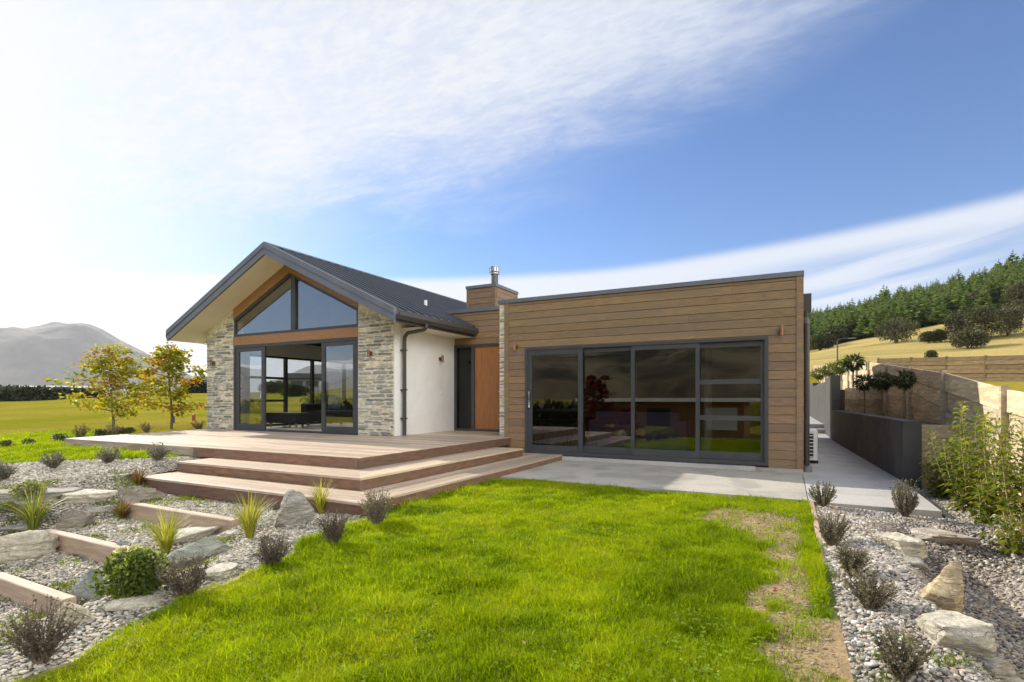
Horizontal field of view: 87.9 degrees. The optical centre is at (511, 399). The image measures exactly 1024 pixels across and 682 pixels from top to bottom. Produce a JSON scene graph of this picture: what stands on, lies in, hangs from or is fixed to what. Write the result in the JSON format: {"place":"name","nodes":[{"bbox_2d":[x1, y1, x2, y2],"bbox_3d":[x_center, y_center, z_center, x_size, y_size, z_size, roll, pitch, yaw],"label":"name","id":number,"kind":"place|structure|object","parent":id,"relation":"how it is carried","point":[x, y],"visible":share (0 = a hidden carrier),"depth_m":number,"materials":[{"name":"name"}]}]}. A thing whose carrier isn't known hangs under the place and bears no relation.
{"place":"outdoors","nodes":[
{"label":"outdoors","id":0,"kind":"place"},
{"bbox_2d":[0,322,352,395],"bbox_3d":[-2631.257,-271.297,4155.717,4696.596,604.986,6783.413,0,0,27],"label":"mountain","id":1,"kind":"structure","parent":0,"point":[33,356],"depth_m":3470.16,"materials":[{"name":"stone"}]},
{"bbox_2d":[0,455,364,681],"bbox_3d":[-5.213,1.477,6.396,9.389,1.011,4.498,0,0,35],"label":"gravel","id":2,"kind":"structure","parent":0,"point":[88,468],"depth_m":5.50,"materials":[{"name":"gravel"}]},
{"bbox_2d":[0,460,17,480],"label":"shrub","id":3,"kind":"object","parent":2,"relation":"on","point":[5,474],"visible":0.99,"depth_m":7.54,"materials":[{"name":"grey plant"}]},
{"bbox_2d":[8,479,47,500],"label":"flowering bush","id":4,"kind":"object","parent":2,"relation":"on","point":[33,486],"visible":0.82,"depth_m":6.67,"materials":[{"name":"green plant"}]},
{"bbox_2d":[0,530,59,561],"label":"rock","id":5,"kind":"object","parent":2,"relation":"on","point":[31,544],"visible":0.81,"depth_m":5.56,"materials":[{"name":"stone"}]},
{"bbox_2d":[0,571,76,613],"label":"timber sleeper","id":6,"kind":"object","parent":2,"relation":"on","point":[19,590],"visible":0.64,"depth_m":4.74,"materials":[{"name":"brown wood"}]},
{"bbox_2d":[0,485,81,528],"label":"grass tuft","id":7,"kind":"object","parent":2,"relation":"on","point":[33,521],"visible":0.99,"depth_m":6.35,"materials":[{"name":"green plant"}]},
{"bbox_2d":[0,487,82,509],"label":"rock","id":8,"kind":"object","parent":2,"relation":"on","point":[50,492],"visible":0.36,"depth_m":6.80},
{"bbox_2d":[0,593,85,664],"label":"shrub","id":9,"kind":"object","parent":2,"relation":"on","point":[35,649],"visible":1,"depth_m":2.77,"materials":[{"name":"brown plant"}]},
{"bbox_2d":[36,451,69,467],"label":"shrub","id":10,"kind":"object","parent":2,"relation":"on","point":[58,460],"visible":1,"depth_m":8.32,"materials":[{"name":"grey plant"}]},
{"bbox_2d":[53,602,96,623],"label":"rock","id":11,"kind":"object","parent":2,"relation":"on","point":[82,611],"visible":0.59,"depth_m":3.28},
{"bbox_2d":[56,509,94,529],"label":"rock","id":12,"kind":"object","parent":2,"relation":"on","point":[73,518],"visible":0.61,"depth_m":6.21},
{"bbox_2d":[43,528,130,562],"bbox_3d":[-4.570,1.606,5.710,1.780,0.220,0.105,0,0,27],"label":"timber sleeper","id":13,"kind":"object","parent":2,"relation":"on","point":[95,549],"visible":0.4,"depth_m":5.65,"materials":[{"name":"brown wood"}]},
{"bbox_2d":[72,569,105,599],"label":"rock","id":14,"kind":"object","parent":2,"relation":"on","point":[80,588],"visible":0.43,"depth_m":4.63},
{"bbox_2d":[60,489,118,503],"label":"rock","id":15,"kind":"object","parent":2,"relation":"on","point":[87,496],"visible":0.48,"depth_m":6.94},
{"bbox_2d":[94,447,121,462],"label":"shrub","id":16,"kind":"object","parent":2,"relation":"on","point":[109,456],"visible":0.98,"depth_m":8.64,"materials":[{"name":"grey plant"}]},
{"bbox_2d":[106,497,136,518],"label":"flax plant","id":17,"kind":"object","parent":2,"relation":"on","point":[122,509],"visible":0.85,"depth_m":6.65,"materials":[{"name":"brown plant"}]},
{"bbox_2d":[88,544,172,599],"bbox_3d":[-2.600,1.194,3.683,0.477,0.361,0.453,0,0,27],"label":"round bush","id":18,"kind":"object","parent":2,"relation":"on","point":[131,569],"visible":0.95,"depth_m":3.58,"materials":[{"name":"green plant"}]},
{"bbox_2d":[102,591,167,611],"bbox_3d":[-2.472,1.358,3.515,0.168,0.106,0.366,0,0,38],"label":"rock","id":19,"kind":"object","parent":2,"relation":"on","point":[140,601],"visible":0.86,"depth_m":3.47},
{"bbox_2d":[118,487,168,502],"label":"rock","id":20,"kind":"object","parent":2,"relation":"on","point":[133,494],"visible":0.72,"depth_m":6.95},
{"bbox_2d":[146,441,171,460],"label":"shrub","id":21,"kind":"object","parent":2,"relation":"on","point":[159,452],"visible":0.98,"depth_m":8.69,"materials":[{"name":"grey plant"}]},
{"bbox_2d":[126,502,200,553],"bbox_3d":[-3.429,1.266,5.258,0.831,0.516,0.862,0,0,27],"label":"grass tuft","id":22,"kind":"object","parent":2,"relation":"on","point":[166,541],"visible":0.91,"depth_m":5.21,"materials":[{"name":"yellow plant"}]},
{"bbox_2d":[120,502,239,533],"bbox_3d":[-4.036,1.431,6.368,2.240,0.220,0.105,0,0,27],"label":"timber sleeper","id":23,"kind":"object","parent":2,"relation":"on","point":[200,519],"visible":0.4,"depth_m":6.22,"materials":[{"name":"brown wood"}]},
{"bbox_2d":[0,470,364,655],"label":"gravel weeds","id":24,"kind":"object","parent":2,"relation":"on","point":[186,497],"visible":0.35,"depth_m":6.18,"materials":[{"name":"green plant"}]},
{"bbox_2d":[155,552,212,597],"bbox_3d":[-2.248,1.207,3.630,0.330,0.320,0.332,0,0,-17],"label":"shrub","id":25,"kind":"object","parent":2,"relation":"on","point":[192,581],"visible":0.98,"depth_m":3.59,"materials":[{"name":"grey plant"}]},
{"bbox_2d":[173,526,221,542],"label":"rock","id":26,"kind":"object","parent":2,"relation":"on","point":[202,532],"visible":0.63,"depth_m":5.72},
{"bbox_2d":[166,535,230,568],"bbox_3d":[-2.872,1.430,4.898,0.339,0.310,0.484,0,0,27],"label":"rock","id":27,"kind":"object","parent":2,"relation":"on","point":[209,547],"visible":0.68,"depth_m":4.84,"materials":[{"name":"stone"}]},
{"bbox_2d":[204,563,238,580],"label":"rock","id":28,"kind":"object","parent":2,"relation":"on","point":[219,571],"visible":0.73,"depth_m":4.00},
{"bbox_2d":[211,487,277,538],"bbox_3d":[-2.604,1.129,5.256,0.721,0.514,0.748,0,0,4],"label":"grass tuft","id":29,"kind":"object","parent":2,"relation":"on","point":[248,522],"visible":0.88,"depth_m":5.24,"materials":[{"name":"yellow plant"}]},
{"bbox_2d":[250,531,291,564],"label":"shrub","id":30,"kind":"object","parent":2,"relation":"on","point":[270,552],"visible":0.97,"depth_m":4.21,"materials":[{"name":"grey plant"}]},
{"bbox_2d":[273,490,314,526],"bbox_3d":[-2.330,1.222,5.667,0.406,0.533,0.274,0,0,-30],"label":"rock","id":31,"kind":"object","parent":2,"relation":"on","point":[296,507],"visible":0.7,"depth_m":5.56,"materials":[{"name":"stone"}]},
{"bbox_2d":[304,475,339,513],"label":"grass tuft","id":32,"kind":"object","parent":2,"relation":"on","point":[320,504],"visible":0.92,"depth_m":6.00,"materials":[{"name":"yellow plant"}]},
{"bbox_2d":[1,476,853,681],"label":"lawn","id":33,"kind":"structure","parent":0,"point":[840,651],"depth_m":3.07,"materials":[{"name":"green plant"}]},
{"bbox_2d":[317,509,348,542],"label":"shrub","id":34,"kind":"object","parent":33,"relation":"on","point":[332,531],"visible":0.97,"depth_m":4.75,"materials":[{"name":"grey plant"}]},
{"bbox_2d":[358,486,394,523],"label":"shrub","id":35,"kind":"object","parent":33,"relation":"on","point":[376,513],"visible":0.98,"depth_m":5.40,"materials":[{"name":"grey plant"}]},
{"bbox_2d":[24,481,831,681],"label":"lawn weeds","id":36,"kind":"object","parent":33,"relation":"on","point":[574,666],"visible":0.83,"depth_m":3.07,"materials":[{"name":"green plant"}]},
{"bbox_2d":[698,507,839,681],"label":"soil clods","id":37,"kind":"object","parent":33,"relation":"on","point":[808,650],"visible":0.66,"depth_m":3.47,"materials":[{"name":"soil"}]},
{"bbox_2d":[0,310,1023,517],"bbox_3d":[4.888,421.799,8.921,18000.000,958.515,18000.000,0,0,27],"label":"ground","id":38,"kind":"structure","parent":0,"point":[34,416],"depth_m":42.87,"materials":[{"name":"green plant"}]},
{"bbox_2d":[0,384,108,400],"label":"hedge","id":39,"kind":"object","parent":38,"relation":"on","point":[31,393],"visible":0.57,"depth_m":71.73,"materials":[{"name":"green plant"}]},
{"bbox_2d":[42,342,163,427],"bbox_3d":[-11.134,-0.342,14.978,2.430,2.627,2.472,0,0,10],"label":"oak tree","id":40,"kind":"object","parent":38,"relation":"on","point":[113,376],"visible":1,"depth_m":14.78,"materials":[{"name":"green plant"}]},
{"bbox_2d":[130,342,206,428],"bbox_3d":[-10.829,-0.439,16.790,2.231,2.743,1.982,0,0,14],"label":"oak tree","id":41,"kind":"object","parent":38,"relation":"on","point":[168,355],"visible":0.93,"depth_m":16.55,"materials":[{"name":"green plant"}]},
{"bbox_2d":[280,383,309,396],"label":"tree","id":42,"kind":"object","parent":38,"relation":"on","point":[294,389],"visible":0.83,"depth_m":55.04,"materials":[{"name":"green plant"}]},
{"bbox_2d":[288,373,320,392],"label":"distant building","id":43,"kind":"structure","parent":38,"relation":"on","point":[301,379],"depth_m":65.01,"materials":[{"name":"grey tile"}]},
{"bbox_2d":[65,429,561,515],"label":"deck","id":44,"kind":"structure","parent":38,"relation":"on","point":[277,466],"depth_m":8.15,"materials":[{"name":"wood"}]},
{"bbox_2d":[166,242,811,473],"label":"house","id":45,"kind":"structure","parent":38,"relation":"on","point":[495,356],"depth_m":12.62,"materials":[{"name":"wood"}]},
{"bbox_2d":[266,412,311,427],"bbox_3d":[-6.675,0.608,15.892,1.250,0.424,0.600,0,0,27],"label":"ottoman","id":46,"kind":"object","parent":45,"relation":"on","point":[289,418],"visible":1,"depth_m":15.63,"materials":[{"name":"grey fabric"}]},
{"bbox_2d":[233,337,357,434],"bbox_3d":[-5.554,-0.313,13.409,4.490,2.286,0.200,0,0,27],"label":"sliding door","id":47,"kind":"structure","parent":45,"relation":"in","point":[237,425],"depth_m":13.38,"materials":[{"name":"metal"}]},
{"bbox_2d":[234,273,357,336],"bbox_3d":[-5.553,-2.446,13.411,4.490,1.512,0.094,0,0,27],"label":"gable window","id":48,"kind":"structure","parent":45,"relation":"in","point":[294,279],"depth_m":13.34,"materials":[{"name":"metal"}]},
{"bbox_2d":[250,354,352,425],"bbox_3d":[-6.713,-0.267,18.279,0.100,2.193,5.300,0,0,27],"label":"window","id":49,"kind":"structure","parent":45,"relation":"in","point":[285,359],"depth_m":17.14,"materials":[{"name":"metal"}]},
{"bbox_2d":[301,399,352,425],"bbox_3d":[-5.026,0.398,16.680,3.210,0.844,1.180,0,0,27],"label":"sofa","id":50,"kind":"object","parent":45,"relation":"on","point":[344,413],"visible":0.39,"depth_m":16.66,"materials":[{"name":"grey fabric"}]},
{"bbox_2d":[475,346,499,429],"bbox_3d":[-0.543,-0.300,13.509,0.950,2.119,0.123,0,0,27],"label":"front door","id":51,"kind":"structure","parent":45,"relation":"in","point":[487,361],"depth_m":13.57,"materials":[{"name":"brown wood"}]},
{"bbox_2d":[537,409,588,445],"bbox_3d":[1.212,0.678,12.580,1.100,0.905,0.600,0,0,27],"label":"bar table","id":52,"kind":"object","parent":45,"relation":"on","point":[572,410],"visible":0.56,"depth_m":12.55,"materials":[{"name":"black wood"}]},
{"bbox_2d":[589,411,692,449],"bbox_3d":[2.914,0.704,12.061,2.160,0.855,0.850,0,0,27],"label":"sofa","id":53,"kind":"object","parent":45,"relation":"on","point":[664,430],"visible":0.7,"depth_m":11.64,"materials":[{"name":"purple fabric"}]},
{"bbox_2d":[525,336,767,465],"bbox_3d":[2.362,0.028,10.234,4.654,2.235,0.200,0,0,27],"label":"sliding door","id":54,"kind":"structure","parent":45,"relation":"in","point":[701,456],"depth_m":10.00,"materials":[{"name":"metal"}]},
{"bbox_2d":[810,332,836,349],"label":"scrub bush","id":55,"kind":"object","parent":38,"relation":"on","point":[821,341],"visible":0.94,"depth_m":143.59,"materials":[{"name":"green plant"}]},
{"bbox_2d":[810,375,840,438],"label":"retaining wall","id":56,"kind":"structure","parent":38,"relation":"on","point":[825,399],"depth_m":18.68,"materials":[{"name":"concrete"}]},
{"bbox_2d":[825,325,856,342],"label":"scrub bush","id":57,"kind":"object","parent":38,"relation":"on","point":[842,329],"visible":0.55,"depth_m":158.09,"materials":[{"name":"green plant"}]},
{"bbox_2d":[852,309,869,337],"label":"conifer tree","id":58,"kind":"object","parent":38,"relation":"on","point":[859,329],"visible":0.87,"depth_m":154.93,"materials":[{"name":"green plant"}]},
{"bbox_2d":[841,390,880,410],"bbox_3d":[15.912,0.596,26.773,1.090,1.800,26.150,0,0,27],"label":"garden bed","id":59,"kind":"object","parent":38,"relation":"on","point":[843,399],"visible":0.07,"depth_m":16.22,"materials":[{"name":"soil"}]},
{"bbox_2d":[838,353,866,387],"bbox_3d":[11.357,-0.919,17.663,0.898,1.331,0.811,0,0,-29],"label":"standard tree","id":60,"kind":"object","parent":59,"relation":"on","point":[849,365],"visible":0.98,"depth_m":17.58,"materials":[{"name":"green plant"}]},
{"bbox_2d":[862,303,887,335],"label":"conifer tree","id":61,"kind":"object","parent":38,"relation":"on","point":[870,328],"visible":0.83,"depth_m":150.75,"materials":[{"name":"green plant"}]},
{"bbox_2d":[832,410,921,489],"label":"retaining wall","id":62,"kind":"structure","parent":38,"relation":"on","point":[892,446],"depth_m":9.26,"materials":[{"name":"concrete"}]},
{"bbox_2d":[845,388,881,413],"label":"timber retaining wall","id":63,"kind":"structure","parent":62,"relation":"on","point":[855,405],"depth_m":14.95,"materials":[{"name":"wood"}]},
{"bbox_2d":[873,316,920,342],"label":"scrub bush","id":64,"kind":"object","parent":38,"relation":"on","point":[891,329],"visible":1,"depth_m":107.78,"materials":[{"name":"green plant"}]},
{"bbox_2d":[873,414,941,424],"bbox_3d":[8.118,0.956,11.513,0.840,1.080,7.620,0,0,27],"label":"garden bed","id":65,"kind":"object","parent":38,"relation":"on","point":[926,423],"depth_m":9.58,"materials":[{"name":"soil"}]},
{"bbox_2d":[850,373,873,412],"bbox_3d":[9.490,-0.126,14.288,0.642,1.186,0.705,0,0,-37],"label":"standard tree","id":66,"kind":"object","parent":65,"relation":"on","point":[862,385],"visible":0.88,"depth_m":14.24,"materials":[{"name":"green plant"}]},
{"bbox_2d":[865,371,895,415],"bbox_3d":[8.517,-0.116,12.218,0.630,1.164,0.609,0,0,-17],"label":"standard tree","id":67,"kind":"object","parent":65,"relation":"on","point":[882,384],"visible":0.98,"depth_m":12.18,"materials":[{"name":"green plant"}]},
{"bbox_2d":[889,368,917,418],"bbox_3d":[7.372,-0.067,9.997,0.535,1.067,0.524,0,0,27],"label":"standard tree","id":68,"kind":"object","parent":65,"relation":"on","point":[904,384],"visible":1,"depth_m":9.94,"materials":[{"name":"green plant"}]},
{"bbox_2d":[812,361,1023,519],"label":"timber fence","id":69,"kind":"object","parent":38,"relation":"on","point":[934,397],"visible":0.31,"depth_m":8.45,"materials":[{"name":"wood"}]},
{"bbox_2d":[912,296,932,325],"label":"conifer tree","id":70,"kind":"object","parent":38,"relation":"on","point":[921,319],"visible":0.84,"depth_m":145.94,"materials":[{"name":"green plant"}]},
{"bbox_2d":[926,295,949,323],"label":"conifer tree","id":71,"kind":"object","parent":38,"relation":"on","point":[939,314],"visible":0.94,"depth_m":141.72,"materials":[{"name":"green plant"}]},
{"bbox_2d":[922,425,965,489],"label":"timber retaining wall","id":72,"kind":"structure","parent":38,"relation":"on","point":[942,431],"depth_m":7.94,"materials":[{"name":"wood"}]},
{"bbox_2d":[877,355,1023,381],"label":"rail fence","id":73,"kind":"object","parent":38,"relation":"on","point":[987,368],"visible":0.59,"depth_m":34.23,"materials":[{"name":"wood"}]},
{"bbox_2d":[943,310,978,338],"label":"scrub bush","id":74,"kind":"object","parent":38,"relation":"on","point":[956,319],"visible":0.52,"depth_m":95.93,"materials":[{"name":"green plant"}]},
{"bbox_2d":[955,290,973,314],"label":"conifer tree","id":75,"kind":"object","parent":38,"relation":"on","point":[965,307],"visible":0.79,"depth_m":141.89,"materials":[{"name":"green plant"}]},
{"bbox_2d":[948,328,991,348],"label":"scrub bush","id":76,"kind":"object","parent":38,"relation":"on","point":[967,338],"visible":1,"depth_m":83.52,"materials":[{"name":"green plant"}]},
{"bbox_2d":[971,283,995,310],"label":"conifer tree","id":77,"kind":"object","parent":38,"relation":"on","point":[982,300],"visible":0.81,"depth_m":138.40,"materials":[{"name":"green plant"}]},
{"bbox_2d":[960,306,1013,337],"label":"scrub bush","id":78,"kind":"object","parent":38,"relation":"on","point":[981,316],"visible":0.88,"depth_m":90.61,"materials":[{"name":"green plant"}]},
{"bbox_2d":[971,284,1014,306],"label":"scrub bush","id":79,"kind":"object","parent":38,"relation":"on","point":[997,291],"visible":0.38,"depth_m":142.42,"materials":[{"name":"green plant"}]},
{"bbox_2d":[991,302,1023,335],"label":"scrub bush","id":80,"kind":"object","parent":38,"relation":"on","point":[1017,318],"visible":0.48,"depth_m":91.24,"materials":[{"name":"green plant"}]},
{"bbox_2d":[1001,281,1023,314],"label":"scrub bush","id":81,"kind":"object","parent":38,"relation":"on","point":[1018,293],"visible":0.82,"depth_m":116.68,"materials":[{"name":"green plant"}]},
{"bbox_2d":[0,0,1023,391],"label":"sky","id":82,"kind":"structure","parent":0,"point":[148,148],"materials":[{"name":"blue"}]},
{"bbox_2d":[437,459,807,501],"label":"patio","id":83,"kind":"structure","parent":0,"point":[776,485],"depth_m":8.37,"materials":[{"name":"concrete"}]},
{"bbox_2d":[703,348,711,450],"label":"interior column","id":84,"kind":"structure","parent":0,"point":[707,445],"depth_m":10.97,"materials":[{"name":"white paint"}]},
{"bbox_2d":[803,417,941,517],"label":"path","id":85,"kind":"structure","parent":0,"point":[856,480],"depth_m":8.16,"materials":[{"name":"concrete"}]},
{"bbox_2d":[810,429,817,463],"bbox_3d":[5.950,0.928,10.604,0.272,0.635,0.794,0,0,27],"label":"heat pump unit","id":86,"kind":"object","parent":85,"relation":"on","point":[813,445],"visible":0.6,"depth_m":10.24,"materials":[{"name":"white metal"}]},
{"bbox_2d":[814,488,1023,681],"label":"gravel","id":87,"kind":"structure","parent":0,"point":[865,539],"depth_m":4.06,"materials":[{"name":"gravel"}]},
{"bbox_2d":[807,480,836,506],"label":"shrub","id":88,"kind":"object","parent":87,"relation":"on","point":[823,500],"visible":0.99,"depth_m":6.25,"materials":[{"name":"grey plant"}]},
{"bbox_2d":[815,507,851,545],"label":"shrub","id":89,"kind":"object","parent":87,"relation":"on","point":[831,535],"visible":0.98,"depth_m":4.51,"materials":[{"name":"grey plant"}]},
{"bbox_2d":[834,540,871,576],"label":"shrub","id":90,"kind":"object","parent":87,"relation":"on","point":[848,561],"visible":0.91,"depth_m":3.68,"materials":[{"name":"grey plant"}]},
{"bbox_2d":[841,565,897,609],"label":"shrub","id":91,"kind":"object","parent":87,"relation":"on","point":[868,595],"visible":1,"depth_m":3.14,"materials":[{"name":"grey plant"}]},
{"bbox_2d":[869,616,932,681],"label":"shrub","id":92,"kind":"object","parent":87,"relation":"on","point":[904,666],"visible":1,"depth_m":2.36,"materials":[{"name":"green plant"}]},
{"bbox_2d":[874,532,927,558],"bbox_3d":[3.165,1.195,4.289,0.280,0.186,0.383,0,0,8],"label":"rock","id":93,"kind":"object","parent":87,"relation":"on","point":[903,544],"visible":0.73,"depth_m":4.18,"materials":[{"name":"stone"}]},
{"bbox_2d":[889,479,919,516],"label":"shrub","id":94,"kind":"object","parent":87,"relation":"on","point":[905,503],"visible":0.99,"depth_m":5.86,"materials":[{"name":"grey plant"}]},
{"bbox_2d":[823,516,997,681],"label":"gravel weeds","id":95,"kind":"object","parent":87,"relation":"on","point":[875,654],"visible":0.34,"depth_m":2.50,"materials":[{"name":"green plant"}]},
{"bbox_2d":[894,555,930,570],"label":"rock","id":96,"kind":"object","parent":87,"relation":"on","point":[919,563],"visible":0.65,"depth_m":3.94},
{"bbox_2d":[917,446,950,498],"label":"laurel shrub","id":97,"kind":"object","parent":87,"relation":"on","point":[939,494],"visible":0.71,"depth_m":7.26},
{"bbox_2d":[919,561,963,612],"bbox_3d":[2.588,1.178,3.245,0.276,0.399,0.196,0,0,27],"label":"rock","id":98,"kind":"object","parent":87,"relation":"on","point":[944,589],"visible":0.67,"depth_m":3.18,"materials":[{"name":"stone"}]},
{"bbox_2d":[908,527,979,544],"bbox_3d":[4.289,1.414,5.369,0.436,0.198,0.673,0,0,-16],"label":"rock","id":99,"kind":"object","parent":87,"relation":"on","point":[937,535],"visible":0.64,"depth_m":5.25,"materials":[{"name":"stone"}]},
{"bbox_2d":[922,401,974,496],"bbox_3d":[5.838,0.689,7.056,0.514,1.334,0.543,0,0,-2],"label":"laurel shrub","id":100,"kind":"object","parent":87,"relation":"on","point":[942,462],"visible":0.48,"depth_m":7.08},
{"bbox_2d":[915,610,996,656],"bbox_3d":[2.242,1.201,2.706,0.263,0.201,0.306,0,0,9],"label":"rock","id":101,"kind":"object","parent":87,"relation":"on","point":[955,629],"visible":0.84,"depth_m":2.60,"materials":[{"name":"stone"}]},
{"bbox_2d":[935,436,983,512],"bbox_3d":[5.408,0.904,6.401,0.407,0.931,0.472,0,0,-23],"label":"laurel shrub","id":102,"kind":"object","parent":87,"relation":"on","point":[960,503],"visible":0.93,"depth_m":6.38,"materials":[{"name":"plant"}]},
{"bbox_2d":[953,405,995,507],"bbox_3d":[5.690,0.714,6.587,0.448,1.282,0.536,0,0,27],"label":"laurel shrub","id":103,"kind":"object","parent":87,"relation":"on","point":[971,445],"visible":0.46,"depth_m":6.51,"materials":[{"name":"plant"}]},
{"bbox_2d":[963,474,1009,524],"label":"laurel shrub","id":104,"kind":"object","parent":87,"relation":"on","point":[987,509],"visible":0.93,"depth_m":5.62,"materials":[{"name":"plant"}]},
{"bbox_2d":[972,655,1016,678],"bbox_3d":[2.304,1.290,2.569,0.152,0.098,0.185,0,0,-28],"label":"rock","id":105,"kind":"object","parent":87,"relation":"on","point":[1001,668],"visible":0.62,"depth_m":2.51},
{"bbox_2d":[971,410,1020,519],"bbox_3d":[5.355,0.737,5.856,0.456,1.235,0.586,0,0,27],"label":"laurel shrub","id":106,"kind":"object","parent":87,"relation":"on","point":[989,471],"visible":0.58,"depth_m":5.86,"materials":[{"name":"plant"}]},
{"bbox_2d":[979,505,1023,553],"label":"laurel shrub","id":107,"kind":"object","parent":87,"relation":"on","point":[1012,544],"visible":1,"depth_m":4.97,"materials":[{"name":"plant"}]},
{"bbox_2d":[983,417,1023,530],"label":"laurel shrub","id":108,"kind":"object","parent":87,"relation":"on","point":[1006,500],"visible":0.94,"depth_m":5.33,"materials":[{"name":"plant"}]},
{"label":"upper lawn","id":109,"kind":"structure","parent":0,"visible":0},
{"bbox_2d":[0,428,186,463],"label":"grass","id":110,"kind":"structure","parent":109,"relation":"on","point":[17,451],"depth_m":10.24,"materials":[{"name":"plant"}]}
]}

